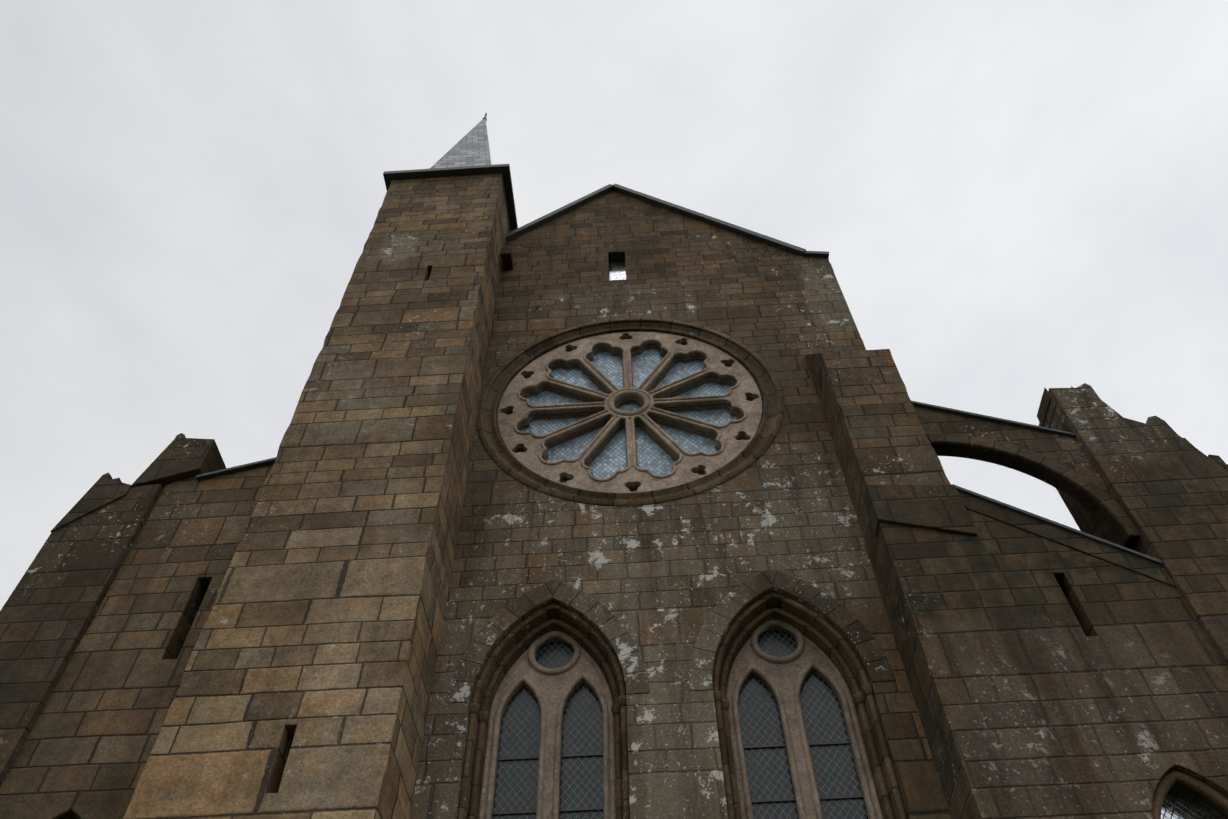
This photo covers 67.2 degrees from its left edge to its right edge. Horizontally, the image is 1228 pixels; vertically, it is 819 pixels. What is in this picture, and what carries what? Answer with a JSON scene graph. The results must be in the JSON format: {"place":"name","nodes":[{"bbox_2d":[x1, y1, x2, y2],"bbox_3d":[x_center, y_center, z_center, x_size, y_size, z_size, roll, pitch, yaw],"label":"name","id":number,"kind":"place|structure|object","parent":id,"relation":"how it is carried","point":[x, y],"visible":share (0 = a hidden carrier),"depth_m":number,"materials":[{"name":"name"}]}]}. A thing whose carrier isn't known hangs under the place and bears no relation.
{"place":"outdoors","nodes":[
{"label":"outdoors","id":0,"kind":"place"},
{"bbox_2d":[0,0,1227,610],"label":"sky","id":1,"kind":"structure","parent":0,"point":[1009,200],"materials":[{"name":"white"}]},
{"bbox_2d":[410,191,951,818],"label":"facade wall","id":2,"kind":"structure","parent":0,"point":[660,581],"depth_m":13.97,"materials":[{"name":"stone"}]},
{"bbox_2d":[446,580,649,702],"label":"window arch voussoirs","id":3,"kind":"object","parent":2,"relation":"attached to","point":[608,623],"visible":0.96,"depth_m":12.50,"materials":[{"name":"stone"}]},
{"bbox_2d":[689,569,895,690],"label":"window arch voussoirs","id":4,"kind":"object","parent":2,"relation":"attached to","point":[728,607],"visible":0.96,"depth_m":12.43,"materials":[{"name":"stone"}]},
{"label":"ground","id":5,"kind":"structure","parent":0,"visible":0},
{"bbox_2d":[0,433,225,786],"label":"buttress","id":6,"kind":"structure","parent":5,"relation":"on","point":[50,607],"depth_m":12.45,"materials":[{"name":"stone"}]},
{"bbox_2d":[0,464,273,818],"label":"aisle","id":7,"kind":"object","parent":5,"relation":"on","point":[87,747],"visible":0.64,"depth_m":11.45,"materials":[{"name":"stone"}]},
{"bbox_2d":[196,457,275,480],"bbox_3d":[-5.694,1.395,14.618,1.304,0.418,1.330,-3,-52,1],"label":"wall coping","id":8,"kind":"object","parent":7,"relation":"on","point":[231,470],"visible":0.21,"depth_m":14.20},
{"bbox_2d":[123,173,510,818],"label":"stair tower","id":9,"kind":"structure","parent":5,"relation":"on","point":[305,687],"depth_m":12.25,"materials":[{"name":"stone"}]},
{"bbox_2d":[383,164,517,230],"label":"cornice","id":10,"kind":"structure","parent":9,"relation":"on","point":[504,169],"depth_m":21.85,"materials":[{"name":"grey stone"}]},
{"bbox_2d":[430,119,490,168],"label":"spire","id":11,"kind":"structure","parent":9,"relation":"on","point":[470,148],"depth_m":24.98,"materials":[{"name":"grey stone"}]},
{"bbox_2d":[866,509,1227,818],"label":"aisle","id":12,"kind":"object","parent":5,"relation":"on","point":[1048,679],"visible":0.77,"depth_m":10.55,"materials":[{"name":"stone"}]},
{"bbox_2d":[817,349,949,546],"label":"buttress","id":13,"kind":"structure","parent":12,"relation":"on","point":[877,433],"depth_m":14.37,"materials":[{"name":"stone"}]},
{"bbox_2d":[805,353,820,392],"bbox_3d":[4.150,-1.033,16.609,1.170,1.280,0.920,-3,-52,1],"label":"buttress head","id":14,"kind":"object","parent":13,"relation":"attached to","point":[813,362],"visible":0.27,"depth_m":16.48},
{"bbox_2d":[864,484,1175,586],"bbox_3d":[5.332,2.135,12.610,3.397,2.120,1.310,-3,-52,1],"label":"aisle roof coping","id":15,"kind":"object","parent":12,"relation":"on","point":[939,507],"visible":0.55,"depth_m":12.52,"materials":[{"name":"stone"}]},
{"bbox_2d":[1152,769,1227,818],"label":"arch","id":16,"kind":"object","parent":12,"relation":"attached to","point":[1167,781],"visible":0.9,"depth_m":9.44,"materials":[{"name":"stone"}]},
{"bbox_2d":[1161,787,1223,818],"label":"window glass","id":17,"kind":"object","parent":12,"relation":"attached to","point":[1178,804],"depth_m":9.59,"materials":[{"name":"glass"}]},
{"bbox_2d":[1039,383,1227,666],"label":"pier","id":18,"kind":"structure","parent":5,"relation":"on","point":[1165,483],"depth_m":12.67,"materials":[{"name":"stone"}]},
{"bbox_2d":[914,406,1138,548],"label":"flying buttress","id":19,"kind":"structure","parent":18,"relation":"attached to","point":[1068,452],"depth_m":13.81,"materials":[{"name":"stone"}]},
{"bbox_2d":[911,401,1076,437],"bbox_3d":[5.816,0.249,14.279,2.219,1.071,0.320,-3,-52,1],"label":"flying buttress coping","id":20,"kind":"object","parent":19,"relation":"on","point":[998,420],"visible":0.21,"depth_m":14.16,"materials":[{"name":"grey stone"}]},
{"bbox_2d":[928,433,1139,548],"bbox_3d":[5.884,1.111,13.155,2.210,2.317,0.260,-3,-52,1],"label":"flying arch ring","id":21,"kind":"object","parent":19,"relation":"attached to","point":[1110,501],"visible":0.75,"depth_m":13.34,"materials":[{"name":"stone"}]},
{"bbox_2d":[931,440,1133,537],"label":"arch molding","id":22,"kind":"structure","parent":21,"relation":"attached to","point":[1116,515],"depth_m":13.21,"materials":[{"name":"brown stone"}]},
{"bbox_2d":[1037,388,1070,431],"bbox_3d":[6.911,0.196,14.503,0.062,1.098,0.707,-3,-52,1],"label":"broken pier edge","id":23,"kind":"object","parent":18,"relation":"attached to","point":[1043,406],"visible":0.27,"depth_m":14.72,"materials":[{"name":"stone"}]},
{"bbox_2d":[1042,386,1072,426],"bbox_3d":[7.206,0.100,14.897,0.639,0.284,0.968,-3,-52,1],"label":"broken pier top","id":24,"kind":"object","parent":18,"relation":"attached to","point":[1047,410],"visible":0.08,"depth_m":14.69,"materials":[{"name":"stone"}]},
{"bbox_2d":[1183,438,1227,470],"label":"broken pier slope","id":25,"kind":"structure","parent":18,"relation":"attached to","point":[1217,459],"depth_m":13.12,"materials":[{"name":"stone"}]},
{"bbox_3d":[1.110,15.188,22.018,9.280,19.600,29.000,-3,-52,1],"label":"nave","id":26,"kind":"object","parent":5,"relation":"on","visible":0},
{"bbox_2d":[501,248,513,269],"bbox_3d":[-2.384,-3.353,20.642,0.220,0.250,0.440,-3,-52,1],"label":"window","id":27,"kind":"structure","parent":26,"relation":"attached to","point":[507,259],"depth_m":20.54,"materials":[{"name":"stone"}]},
{"bbox_2d":[457,603,629,818],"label":"window surround","id":28,"kind":"object","parent":26,"relation":"attached to","point":[514,644],"visible":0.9,"depth_m":12.11,"materials":[{"name":"stone"}]},
{"bbox_2d":[478,630,615,818],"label":"window tracery","id":29,"kind":"object","parent":28,"relation":"in","point":[552,690],"visible":0.9,"depth_m":12.05,"materials":[{"name":"stone"}]},
{"bbox_2d":[492,641,602,818],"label":"window glass","id":30,"kind":"object","parent":29,"relation":"in","point":[581,783],"depth_m":11.76,"materials":[{"name":"grey glass"}]},
{"bbox_2d":[492,753,602,814],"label":"window crossbars","id":31,"kind":"object","parent":29,"relation":"attached to","point":[560,810],"visible":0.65,"depth_m":11.12,"materials":[{"name":"black metal"}]},
{"bbox_2d":[609,262,625,279],"bbox_3d":[0.083,-2.988,20.702,0.420,1.320,0.020,-3,-52,1],"label":"window opening","id":32,"kind":"object","parent":26,"relation":"attached to","point":[617,270],"visible":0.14,"depth_m":20.87,"materials":[{"name":"white glass"}]},
{"bbox_2d":[476,318,783,505],"bbox_3d":[0.286,0.092,16.792,5.500,5.500,0.735,-3,-52,1],"label":"rose window surround","id":33,"kind":"object","parent":26,"relation":"attached to","point":[750,360],"visible":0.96,"depth_m":16.40,"materials":[{"name":"stone"}]},
{"bbox_2d":[497,331,762,492],"bbox_3d":[0.274,-0.066,16.670,4.780,4.780,0.105,-3,-52,1],"label":"rose window frame","id":34,"kind":"object","parent":33,"relation":"attached to","point":[632,476],"visible":0.52,"depth_m":16.43,"materials":[{"name":"stone"}]},
{"bbox_2d":[509,349,742,491],"bbox_3d":[0.282,0.043,16.753,4.720,4.720,0.010,-3,-52,1],"label":"rose window glass","id":35,"kind":"object","parent":34,"relation":"in","point":[653,457],"visible":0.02,"depth_m":16.53,"materials":[{"name":"blue glass"}]},
{"bbox_2d":[513,338,746,481],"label":"rose tracery rolls","id":36,"kind":"object","parent":34,"relation":"attached to","point":[643,394],"visible":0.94,"depth_m":16.55,"materials":[{"name":"stone"}]},
{"bbox_2d":[505,337,755,490],"bbox_3d":[0.280,0.011,16.729,4.760,4.760,0.100,-3,-52,1],"label":"rose window tracery","id":37,"kind":"object","parent":33,"relation":"attached to","point":[645,429],"visible":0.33,"depth_m":16.68,"materials":[{"name":"stone"}]},
{"bbox_2d":[505,184,828,258],"bbox_3d":[0.275,-4.044,22.323,8.908,4.311,1.130,-3,-52,1],"label":"gable coping","id":38,"kind":"object","parent":26,"relation":"on","point":[687,212],"visible":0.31,"depth_m":22.11,"materials":[{"name":"grey stone"}]},
{"bbox_2d":[712,592,907,818],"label":"window surround","id":39,"kind":"object","parent":26,"relation":"attached to","point":[827,639],"visible":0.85,"depth_m":11.94,"materials":[{"name":"stone"}]},
{"bbox_2d":[726,619,883,818],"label":"window tracery","id":40,"kind":"object","parent":39,"relation":"in","point":[782,679],"visible":0.85,"depth_m":11.89,"materials":[{"name":"stone"}]},
{"bbox_2d":[738,630,868,818],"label":"window glass","id":41,"kind":"object","parent":40,"relation":"in","point":[834,768],"depth_m":11.58,"materials":[{"name":"grey glass"}]},
{"bbox_2d":[743,741,863,802],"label":"window crossbars","id":42,"kind":"object","parent":40,"relation":"attached to","point":[793,799],"visible":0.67,"depth_m":11.05,"materials":[{"name":"black metal"}]}
]}

